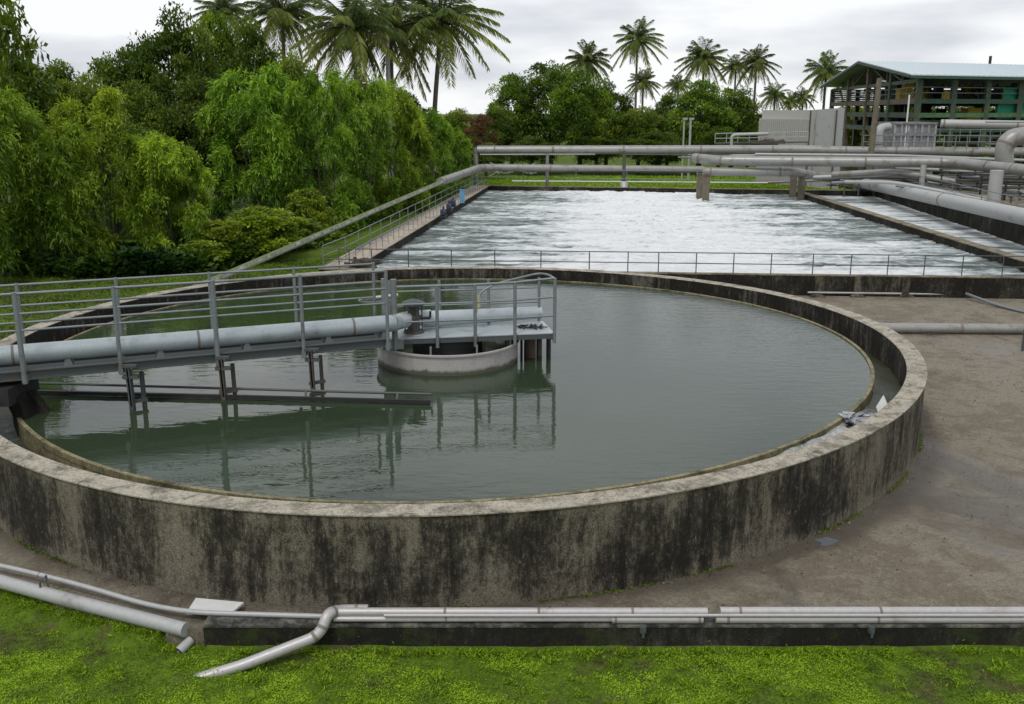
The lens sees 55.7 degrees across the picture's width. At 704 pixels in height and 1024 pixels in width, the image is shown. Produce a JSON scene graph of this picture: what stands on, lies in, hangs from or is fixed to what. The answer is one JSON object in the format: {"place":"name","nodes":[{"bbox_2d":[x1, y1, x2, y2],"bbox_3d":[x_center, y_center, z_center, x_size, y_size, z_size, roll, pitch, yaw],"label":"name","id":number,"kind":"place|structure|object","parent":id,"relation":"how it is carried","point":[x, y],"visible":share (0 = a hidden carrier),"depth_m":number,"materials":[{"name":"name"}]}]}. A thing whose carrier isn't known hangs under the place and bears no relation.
{"place":"outdoors","nodes":[
{"label":"outdoors","id":0,"kind":"place"},
{"bbox_2d":[0,258,334,338],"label":"rough grass","id":1,"kind":"structure","parent":0,"point":[83,285],"depth_m":49.44,"materials":[{"name":"green plant"}]},
{"bbox_2d":[0,114,1023,703],"bbox_3d":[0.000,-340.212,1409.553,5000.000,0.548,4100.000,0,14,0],"label":"ground","id":2,"kind":"structure","parent":0,"point":[94,632],"depth_m":16.23,"materials":[{"name":"green plant"}]},
{"bbox_2d":[0,0,49,205],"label":"sparse tree","id":3,"kind":"object","parent":2,"relation":"on","point":[8,22],"visible":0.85,"depth_m":63.39,"materials":[{"name":"green plant"}]},
{"bbox_2d":[0,84,58,282],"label":"bamboo clump","id":4,"kind":"object","parent":2,"relation":"on","point":[7,120],"visible":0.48,"depth_m":49.92,"materials":[{"name":"green plant"}]},
{"bbox_2d":[0,37,61,201],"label":"leafy tree","id":5,"kind":"object","parent":2,"relation":"on","point":[37,80],"visible":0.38,"depth_m":70.66,"materials":[{"name":"green plant"}]},
{"bbox_2d":[0,95,89,250],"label":"bamboo clump","id":6,"kind":"object","parent":2,"relation":"on","point":[45,151],"visible":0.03,"depth_m":61.93,"materials":[{"name":"green plant"}]},
{"bbox_2d":[0,110,118,275],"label":"bamboo clump","id":7,"kind":"object","parent":2,"relation":"on","point":[78,193],"visible":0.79,"depth_m":51.56,"materials":[{"name":"green plant"}]},
{"bbox_2d":[43,58,94,212],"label":"leafy tree","id":8,"kind":"object","parent":2,"relation":"on","point":[57,71],"visible":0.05,"depth_m":80.05,"materials":[{"name":"green plant"}]},
{"bbox_2d":[41,70,120,217],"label":"leafy tree","id":9,"kind":"object","parent":2,"relation":"on","point":[67,89],"visible":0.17,"depth_m":72.81,"materials":[{"name":"green plant"}]},
{"bbox_2d":[36,130,128,237],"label":"bamboo clump","id":10,"kind":"object","parent":2,"relation":"on","point":[108,151],"visible":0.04,"depth_m":67.39,"materials":[{"name":"green plant"}]},
{"bbox_2d":[0,574,189,636],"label":"fat left pipe","id":11,"kind":"object","parent":2,"relation":"on","point":[107,609],"visible":1,"depth_m":17.21,"materials":[{"name":"metal"}]},
{"bbox_2d":[44,84,174,257],"bbox_3d":[-23.003,-9.953,55.495,6.970,10.516,6.798,-1,14,-2],"label":"bamboo clump","id":12,"kind":"object","parent":2,"relation":"on","point":[107,119],"visible":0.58,"depth_m":54.62,"materials":[{"name":"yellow plant"}]},
{"bbox_2d":[62,111,162,232],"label":"leafy tree","id":13,"kind":"object","parent":2,"relation":"on","point":[129,129],"visible":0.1,"depth_m":69.20,"materials":[{"name":"green plant"}]},
{"bbox_2d":[85,41,177,127],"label":"leafy tree","id":14,"kind":"object","parent":2,"relation":"on","point":[108,73],"visible":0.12,"depth_m":84.84,"materials":[{"name":"green plant"}]},
{"bbox_2d":[116,79,182,153],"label":"leafy tree","id":15,"kind":"object","parent":2,"relation":"on","point":[154,116],"visible":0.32,"depth_m":74.86,"materials":[{"name":"green plant"}]},
{"bbox_2d":[119,129,220,249],"bbox_3d":[-19.812,-9.031,56.857,5.724,7.962,6.713,-3,14,-14],"label":"bamboo clump","id":16,"kind":"object","parent":2,"relation":"on","point":[190,166],"visible":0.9,"depth_m":55.21,"materials":[{"name":"green plant"}]},
{"bbox_2d":[121,1,222,206],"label":"leafy tree","id":17,"kind":"object","parent":2,"relation":"on","point":[175,44],"visible":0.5,"depth_m":82.69,"materials":[{"name":"green plant"}]},
{"bbox_2d":[177,238,231,258],"bbox_3d":[-17.541,-5.538,54.815,3.666,1.715,3.690,-7,16,-27],"label":"shrub","id":18,"kind":"object","parent":2,"relation":"on","point":[205,243],"visible":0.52,"depth_m":54.16,"materials":[{"name":"green plant"}]},
{"bbox_2d":[154,73,259,220],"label":"leafy tree","id":19,"kind":"object","parent":2,"relation":"on","point":[184,117],"visible":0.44,"depth_m":76.06,"materials":[{"name":"green plant"}]},
{"bbox_2d":[175,5,245,202],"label":"leafy tree","id":20,"kind":"object","parent":2,"relation":"on","point":[225,43],"visible":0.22,"depth_m":90.81,"materials":[{"name":"green plant"}]},
{"bbox_2d":[187,0,261,39],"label":"palm tree","id":21,"kind":"object","parent":2,"relation":"on","point":[229,7],"visible":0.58,"depth_m":110.79,"materials":[{"name":"green plant"}]},
{"bbox_2d":[199,219,258,262],"bbox_3d":[-16.640,-6.364,56.218,3.956,2.679,3.931,0,14,0],"label":"shrub","id":22,"kind":"object","parent":2,"relation":"on","point":[226,232],"visible":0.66,"depth_m":55.30,"materials":[{"name":"green plant"}]},
{"bbox_2d":[0,172,466,277],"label":"undergrowth","id":23,"kind":"object","parent":2,"relation":"on","point":[128,258],"visible":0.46,"depth_m":53.00,"materials":[{"name":"green plant"}]},
{"bbox_2d":[217,16,286,205],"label":"leafy tree","id":24,"kind":"object","parent":2,"relation":"on","point":[252,43],"visible":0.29,"depth_m":87.11,"materials":[{"name":"green plant"}]},
{"bbox_2d":[192,58,325,223],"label":"bamboo clump","id":25,"kind":"object","parent":2,"relation":"on","point":[246,107],"visible":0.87,"depth_m":70.12,"materials":[{"name":"green plant"}]},
{"bbox_2d":[225,205,302,258],"bbox_3d":[-15.094,-7.166,58.138,5.013,3.355,4.897,4,14,15],"label":"shrub","id":26,"kind":"object","parent":2,"relation":"on","point":[272,225],"visible":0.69,"depth_m":57.10,"materials":[{"name":"green plant"}]},
{"bbox_2d":[227,0,328,189],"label":"palm tree","id":27,"kind":"object","parent":2,"relation":"on","point":[280,16],"visible":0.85,"depth_m":105.17,"materials":[{"name":"green plant"}]},
{"bbox_2d":[228,93,328,205],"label":"leafy tree","id":28,"kind":"object","parent":2,"relation":"on","point":[311,143],"visible":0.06,"depth_m":82.60,"materials":[{"name":"green plant"}]},
{"bbox_2d":[193,604,368,676],"bbox_3d":[-3.869,4.922,16.325,3.040,0.992,0.446,-6,15,-22],"label":"drain pipe","id":29,"kind":"object","parent":2,"relation":"on","point":[318,632],"visible":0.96,"depth_m":16.18,"materials":[{"name":"silver metal"}]},
{"bbox_2d":[265,49,327,171],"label":"leafy tree","id":30,"kind":"object","parent":2,"relation":"on","point":[295,71],"visible":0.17,"depth_m":85.47,"materials":[{"name":"green plant"}]},
{"bbox_2d":[285,186,335,226],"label":"shrub","id":31,"kind":"object","parent":2,"relation":"on","point":[308,200],"visible":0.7,"depth_m":66.82,"materials":[{"name":"green plant"}]},
{"bbox_2d":[268,66,368,232],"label":"bamboo clump","id":32,"kind":"object","parent":2,"relation":"on","point":[318,105],"visible":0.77,"depth_m":71.63,"materials":[{"name":"green plant"}]},
{"bbox_2d":[289,0,412,170],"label":"palm tree","id":33,"kind":"object","parent":2,"relation":"on","point":[345,25],"visible":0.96,"depth_m":93.67,"materials":[{"name":"green plant"}]},
{"bbox_2d":[314,69,409,217],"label":"bamboo clump","id":34,"kind":"object","parent":2,"relation":"on","point":[380,158],"visible":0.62,"depth_m":79.25,"materials":[{"name":"green plant"}]},
{"bbox_2d":[344,0,445,175],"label":"palm tree","id":35,"kind":"object","parent":2,"relation":"on","point":[402,27],"visible":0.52,"depth_m":102.04,"materials":[{"name":"green plant"}]},
{"bbox_2d":[358,77,435,211],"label":"bamboo clump","id":36,"kind":"object","parent":2,"relation":"on","point":[414,126],"visible":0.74,"depth_m":85.47,"materials":[{"name":"green plant"}]},
{"bbox_2d":[396,104,459,201],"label":"bamboo clump","id":37,"kind":"object","parent":2,"relation":"on","point":[444,134],"visible":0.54,"depth_m":93.38,"materials":[{"name":"green plant"}]},
{"bbox_2d":[431,126,473,194],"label":"bamboo clump","id":38,"kind":"object","parent":2,"relation":"on","point":[462,157],"visible":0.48,"depth_m":101.27,"materials":[{"name":"green plant"}]},
{"bbox_2d":[394,0,511,180],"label":"palm tree","id":39,"kind":"object","parent":2,"relation":"on","point":[445,16],"visible":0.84,"depth_m":105.49,"materials":[{"name":"green plant"}]},
{"bbox_2d":[474,148,478,184],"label":"pipe post","id":40,"kind":"object","parent":2,"relation":"on","point":[475,157],"visible":0.4,"depth_m":103.95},
{"bbox_2d":[477,145,1023,156],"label":"pipe","id":41,"kind":"object","parent":40,"relation":"on","point":[738,149],"visible":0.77,"depth_m":101.90,"materials":[{"name":"metal"}]},
{"bbox_2d":[755,153,1023,161],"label":"service pipe","id":42,"kind":"object","parent":41,"relation":"attached to","point":[854,155],"visible":0.96,"depth_m":97.63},
{"bbox_2d":[460,113,501,157],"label":"bush","id":43,"kind":"object","parent":2,"relation":"on","point":[478,123],"visible":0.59,"depth_m":132.07,"materials":[{"name":"red plant"}]},
{"bbox_2d":[469,107,521,171],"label":"leafy tree","id":44,"kind":"object","parent":2,"relation":"on","point":[507,133],"visible":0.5,"depth_m":140.86,"materials":[{"name":"green plant"}]},
{"bbox_2d":[484,71,535,163],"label":"leafy tree","id":45,"kind":"object","parent":2,"relation":"on","point":[508,91],"visible":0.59,"depth_m":145.34,"materials":[{"name":"green plant"}]},
{"bbox_2d":[0,295,1023,643],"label":"concrete apron","id":46,"kind":"object","parent":2,"relation":"on","point":[982,507],"visible":0.15,"depth_m":20.22,"materials":[{"name":"concrete"}]},
{"bbox_2d":[0,434,923,606],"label":"wall weeds","id":47,"kind":"object","parent":46,"relation":"on","point":[609,592],"depth_m":19.25,"materials":[{"name":"green plant"}]},
{"bbox_2d":[0,266,926,606],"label":"clarifier tank","id":48,"kind":"object","parent":46,"relation":"on","point":[88,514],"visible":0.6,"depth_m":18.17,"materials":[{"name":"concrete"}]},
{"bbox_2d":[0,379,50,424],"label":"bridge carriage","id":49,"kind":"object","parent":48,"relation":"on","point":[19,399],"visible":0.65,"depth_m":23.45,"materials":[{"name":"metal"}]},
{"bbox_2d":[0,262,431,409],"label":"access bridge","id":50,"kind":"structure","parent":49,"relation":"on","point":[25,363],"depth_m":24.88,"materials":[{"name":"metal"}]},
{"bbox_2d":[23,280,870,500],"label":"tank water","id":51,"kind":"structure","parent":48,"relation":"in","point":[621,385],"depth_m":24.41,"materials":[{"name":"liquid"}]},
{"bbox_2d":[377,340,518,375],"bbox_3d":[-1.930,-0.110,29.181,4.300,1.050,4.300,0,14,0],"label":"drum","id":52,"kind":"object","parent":51,"relation":"in","point":[453,359],"visible":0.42,"depth_m":27.56,"materials":[{"name":"metal"}]},
{"bbox_2d":[381,273,556,357],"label":"platform","id":53,"kind":"structure","parent":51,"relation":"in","point":[474,325],"depth_m":28.33,"materials":[{"name":"metal"}]},
{"bbox_2d":[401,299,431,334],"bbox_3d":[-2.916,-1.051,28.262,0.985,1.000,0.677,-6,15,-24],"label":"drive motor","id":54,"kind":"object","parent":53,"relation":"on","point":[413,328],"visible":0.76,"depth_m":28.14,"materials":[{"name":"metal"}]},
{"bbox_2d":[0,349,900,455],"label":"channel water","id":55,"kind":"structure","parent":48,"relation":"in","point":[887,385],"depth_m":25.61,"materials":[{"name":"liquid"}]},
{"bbox_2d":[55,306,1023,610],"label":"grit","id":56,"kind":"object","parent":46,"relation":"on","point":[755,558],"visible":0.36,"depth_m":20.04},
{"bbox_2d":[880,323,1023,333],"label":"apron pipe","id":57,"kind":"object","parent":46,"relation":"on","point":[960,328],"visible":0.75,"depth_m":38.65,"materials":[{"name":"metal"}]},
{"bbox_2d":[0,584,1023,703],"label":"moss","id":58,"kind":"object","parent":2,"relation":"on","point":[386,667],"visible":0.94,"depth_m":15.87,"materials":[{"name":"green plant"}]},
{"bbox_2d":[503,136,561,174],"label":"tree","id":59,"kind":"object","parent":2,"relation":"on","point":[531,159],"visible":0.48,"depth_m":135.81,"materials":[{"name":"green plant"}]},
{"bbox_2d":[513,60,590,164],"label":"leafy tree","id":60,"kind":"object","parent":2,"relation":"on","point":[543,82],"visible":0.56,"depth_m":143.36,"materials":[{"name":"green plant"}]},
{"bbox_2d":[545,67,616,173],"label":"leafy tree","id":61,"kind":"object","parent":2,"relation":"on","point":[561,127],"visible":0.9,"depth_m":136.40,"materials":[{"name":"green plant"}]},
{"bbox_2d":[563,39,612,131],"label":"palm tree","id":62,"kind":"object","parent":2,"relation":"on","point":[587,59],"visible":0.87,"depth_m":181.02,"materials":[{"name":"green plant"}]},
{"bbox_2d":[562,129,627,174],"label":"tree","id":63,"kind":"object","parent":2,"relation":"on","point":[597,140],"visible":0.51,"depth_m":135.72,"materials":[{"name":"green plant"}]},
{"bbox_2d":[579,77,636,164],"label":"leafy tree","id":64,"kind":"object","parent":2,"relation":"on","point":[625,105],"visible":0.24,"depth_m":144.45,"materials":[{"name":"green plant"}]},
{"bbox_2d":[202,613,1023,646],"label":"kerb wall","id":65,"kind":"structure","parent":2,"relation":"on","point":[236,631],"depth_m":16.61,"materials":[{"name":"concrete"}]},
{"bbox_2d":[0,563,321,618],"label":"thin curved pipe","id":66,"kind":"object","parent":65,"relation":"on","point":[166,607],"visible":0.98,"depth_m":17.04,"materials":[{"name":"metal"}]},
{"bbox_2d":[186,598,243,614],"bbox_3d":[-5.235,4.505,17.195,0.908,0.040,0.528,0,14,0],"label":"white slab","id":67,"kind":"object","parent":65,"relation":"on","point":[209,604],"depth_m":17.17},
{"bbox_2d":[334,616,611,621],"bbox_3d":[-0.647,4.575,16.622,4.805,0.104,0.104,0,14,0],"label":"front kerb pipe","id":68,"kind":"object","parent":65,"relation":"on","point":[456,619],"visible":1,"depth_m":16.57,"materials":[{"name":"silver metal"}]},
{"bbox_2d":[338,607,707,615],"bbox_3d":[0.137,4.463,16.656,6.431,0.157,0.157,0,14,0],"label":"kerb pipe","id":69,"kind":"object","parent":65,"relation":"on","point":[362,611],"visible":0.88,"depth_m":16.59,"materials":[{"name":"silver metal"}]},
{"bbox_2d":[612,617,703,623],"bbox_3d":[2.490,4.575,16.622,1.558,0.163,0.163,0,14,0],"label":"front kerb pipe","id":70,"kind":"object","parent":65,"relation":"on","point":[657,620],"visible":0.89,"depth_m":16.55,"materials":[{"name":"silver metal"}]},
{"bbox_2d":[715,617,1023,623],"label":"front kerb pipe","id":71,"kind":"object","parent":65,"relation":"on","point":[728,620],"visible":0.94,"depth_m":16.55,"materials":[{"name":"silver metal"}]},
{"bbox_2d":[384,614,1023,616],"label":"kerb pipe","id":72,"kind":"object","parent":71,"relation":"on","point":[703,615],"visible":1,"depth_m":16.52,"materials":[{"name":"silver metal"}]},
{"bbox_2d":[719,607,1023,613],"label":"kerb pipe","id":73,"kind":"object","parent":65,"relation":"on","point":[871,610],"visible":0.89,"depth_m":16.61,"materials":[{"name":"silver metal"}]},
{"bbox_2d":[607,105,665,172],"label":"leafy tree","id":74,"kind":"object","parent":2,"relation":"on","point":[633,118],"visible":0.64,"depth_m":137.76,"materials":[{"name":"green plant"}]},
{"bbox_2d":[609,16,667,158],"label":"palm tree","id":75,"kind":"object","parent":2,"relation":"on","point":[640,38],"visible":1,"depth_m":175.83,"materials":[{"name":"green plant"}]},
{"bbox_2d":[625,67,662,122],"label":"palm tree","id":76,"kind":"object","parent":2,"relation":"on","point":[643,82],"visible":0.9,"depth_m":201.89,"materials":[{"name":"green plant"}]},
{"bbox_2d":[625,130,686,174],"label":"tree","id":77,"kind":"object","parent":2,"relation":"on","point":[653,138],"visible":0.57,"depth_m":134.00,"materials":[{"name":"green plant"}]},
{"bbox_2d":[647,92,687,165],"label":"leafy tree","id":78,"kind":"object","parent":2,"relation":"on","point":[666,103],"visible":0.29,"depth_m":146.30,"materials":[{"name":"green plant"}]},
{"bbox_2d":[319,185,1023,298],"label":"aeration basin","id":79,"kind":"object","parent":2,"relation":"on","point":[993,287],"visible":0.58,"depth_m":54.94,"materials":[{"name":"concrete"}]},
{"bbox_2d":[322,175,476,265],"bbox_3d":[-6.517,-11.464,75.613,0.266,1.147,55.835,1,14,6],"label":"walkway outer railing","id":80,"kind":"object","parent":79,"relation":"on","point":[345,256],"visible":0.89,"depth_m":62.50,"materials":[{"name":"metal"}]},
{"bbox_2d":[323,248,1023,276],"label":"railing","id":81,"kind":"object","parent":79,"relation":"on","point":[658,262],"visible":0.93,"depth_m":47.26,"materials":[{"name":"metal"}]},
{"bbox_2d":[370,190,1023,275],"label":"aeration water","id":82,"kind":"structure","parent":79,"relation":"in","point":[629,221],"depth_m":64.20,"materials":[{"name":"liquid"}]},
{"bbox_2d":[818,195,1023,255],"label":"channel basin water","id":83,"kind":"structure","parent":79,"relation":"in","point":[894,210],"depth_m":74.95,"materials":[{"name":"liquid"}]},
{"bbox_2d":[674,36,729,122],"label":"palm tree","id":84,"kind":"object","parent":2,"relation":"on","point":[704,59],"visible":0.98,"depth_m":171.41,"materials":[{"name":"green plant"}]},
{"bbox_2d":[664,78,744,165],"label":"leafy tree","id":85,"kind":"object","parent":2,"relation":"on","point":[698,97],"visible":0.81,"depth_m":135.96,"materials":[{"name":"green plant"}]},
{"bbox_2d":[691,126,748,166],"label":"leafy tree","id":86,"kind":"object","parent":2,"relation":"on","point":[708,138],"visible":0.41,"depth_m":133.20,"materials":[{"name":"green plant"}]},
{"bbox_2d":[705,85,765,166],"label":"leafy tree","id":87,"kind":"object","parent":2,"relation":"on","point":[742,104],"visible":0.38,"depth_m":141.56,"materials":[{"name":"green plant"}]},
{"bbox_2d":[731,44,781,110],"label":"palm tree","id":88,"kind":"object","parent":2,"relation":"on","point":[758,61],"visible":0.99,"depth_m":181.58,"materials":[{"name":"green plant"}]},
{"bbox_2d":[758,82,791,109],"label":"palm tree","id":89,"kind":"object","parent":2,"relation":"on","point":[774,95],"visible":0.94,"depth_m":192.72,"materials":[{"name":"green plant"}]},
{"bbox_2d":[755,108,844,189],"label":"clad tank","id":90,"kind":"object","parent":2,"relation":"on","point":[823,127],"visible":0.49,"depth_m":113.15,"materials":[{"name":"metal"}]},
{"bbox_2d":[797,174,806,199],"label":"trestle leg","id":91,"kind":"object","parent":2,"relation":"on","point":[801,188],"visible":0.64,"depth_m":91.92,"materials":[{"name":"grey concrete"}]},
{"bbox_2d":[702,167,839,180],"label":"rack pipe","id":92,"kind":"object","parent":91,"relation":"on","point":[742,171],"visible":0.87,"depth_m":90.90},
{"bbox_2d":[797,49,848,108],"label":"palm tree","id":93,"kind":"object","parent":2,"relation":"on","point":[827,71],"visible":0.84,"depth_m":162.85,"materials":[{"name":"green plant"}]},
{"bbox_2d":[866,78,885,169],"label":"utility pole","id":94,"kind":"object","parent":2,"relation":"on","point":[872,139],"visible":0.67,"depth_m":97.04,"materials":[{"name":"metal"}]},
{"bbox_2d":[874,122,937,173],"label":"block tank","id":95,"kind":"object","parent":2,"relation":"on","point":[919,128],"visible":0.41,"depth_m":101.51,"materials":[{"name":"metal"}]},
{"bbox_2d":[820,56,1023,179],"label":"open pavilion","id":96,"kind":"structure","parent":2,"relation":"on","point":[976,83],"depth_m":119.71,"materials":[{"name":"metal"}]},
{"bbox_2d":[919,165,926,185],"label":"steel post","id":97,"kind":"object","parent":2,"relation":"on","point":[922,172],"visible":0.4,"depth_m":86.57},
{"bbox_2d":[691,153,1023,175],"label":"rack pipe","id":98,"kind":"object","parent":97,"relation":"on","point":[943,162],"visible":0.99,"depth_m":87.98,"materials":[{"name":"metal"}]},
{"bbox_2d":[994,127,1023,162],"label":"elbow","id":99,"kind":"object","parent":98,"relation":"attached to","point":[1008,142],"visible":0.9,"depth_m":81.67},
{"bbox_2d":[853,179,1023,224],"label":"channel pipe","id":100,"kind":"object","parent":2,"relation":"on","point":[1006,213],"visible":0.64,"depth_m":68.55,"materials":[{"name":"metal"}]},
{"bbox_2d":[925,184,1023,207],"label":"pump platform","id":101,"kind":"structure","parent":2,"relation":"on","point":[1014,201],"depth_m":79.93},
{"bbox_2d":[831,169,1023,192],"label":"service pipe","id":102,"kind":"object","parent":101,"relation":"on","point":[880,172],"visible":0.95,"depth_m":88.52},
{"bbox_2d":[1,0,1023,113],"label":"sky","id":103,"kind":"structure","parent":0,"point":[74,31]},
{"bbox_2d":[436,164,704,185],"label":"corner pipe","id":104,"kind":"object","parent":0,"point":[454,176],"visible":0.94,"depth_m":101.74,"materials":[{"name":"metal"}]},
{"bbox_2d":[191,180,442,285],"bbox_3d":[-10.926,-7.921,60.965,0.483,2.653,46.896,3,14,12],"label":"mossy pipe","id":105,"kind":"object","parent":104,"relation":"attached to","point":[274,254],"visible":0.76,"depth_m":57.32,"materials":[{"name":"metal"}]},
{"bbox_2d":[480,175,852,189],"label":"lawn grass","id":106,"kind":"structure","parent":0,"point":[653,178],"depth_m":120.66,"materials":[{"name":"green plant"}]},
{"bbox_2d":[940,119,1023,128],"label":"service pipe","id":107,"kind":"object","parent":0,"point":[946,123],"visible":0.84,"depth_m":98.07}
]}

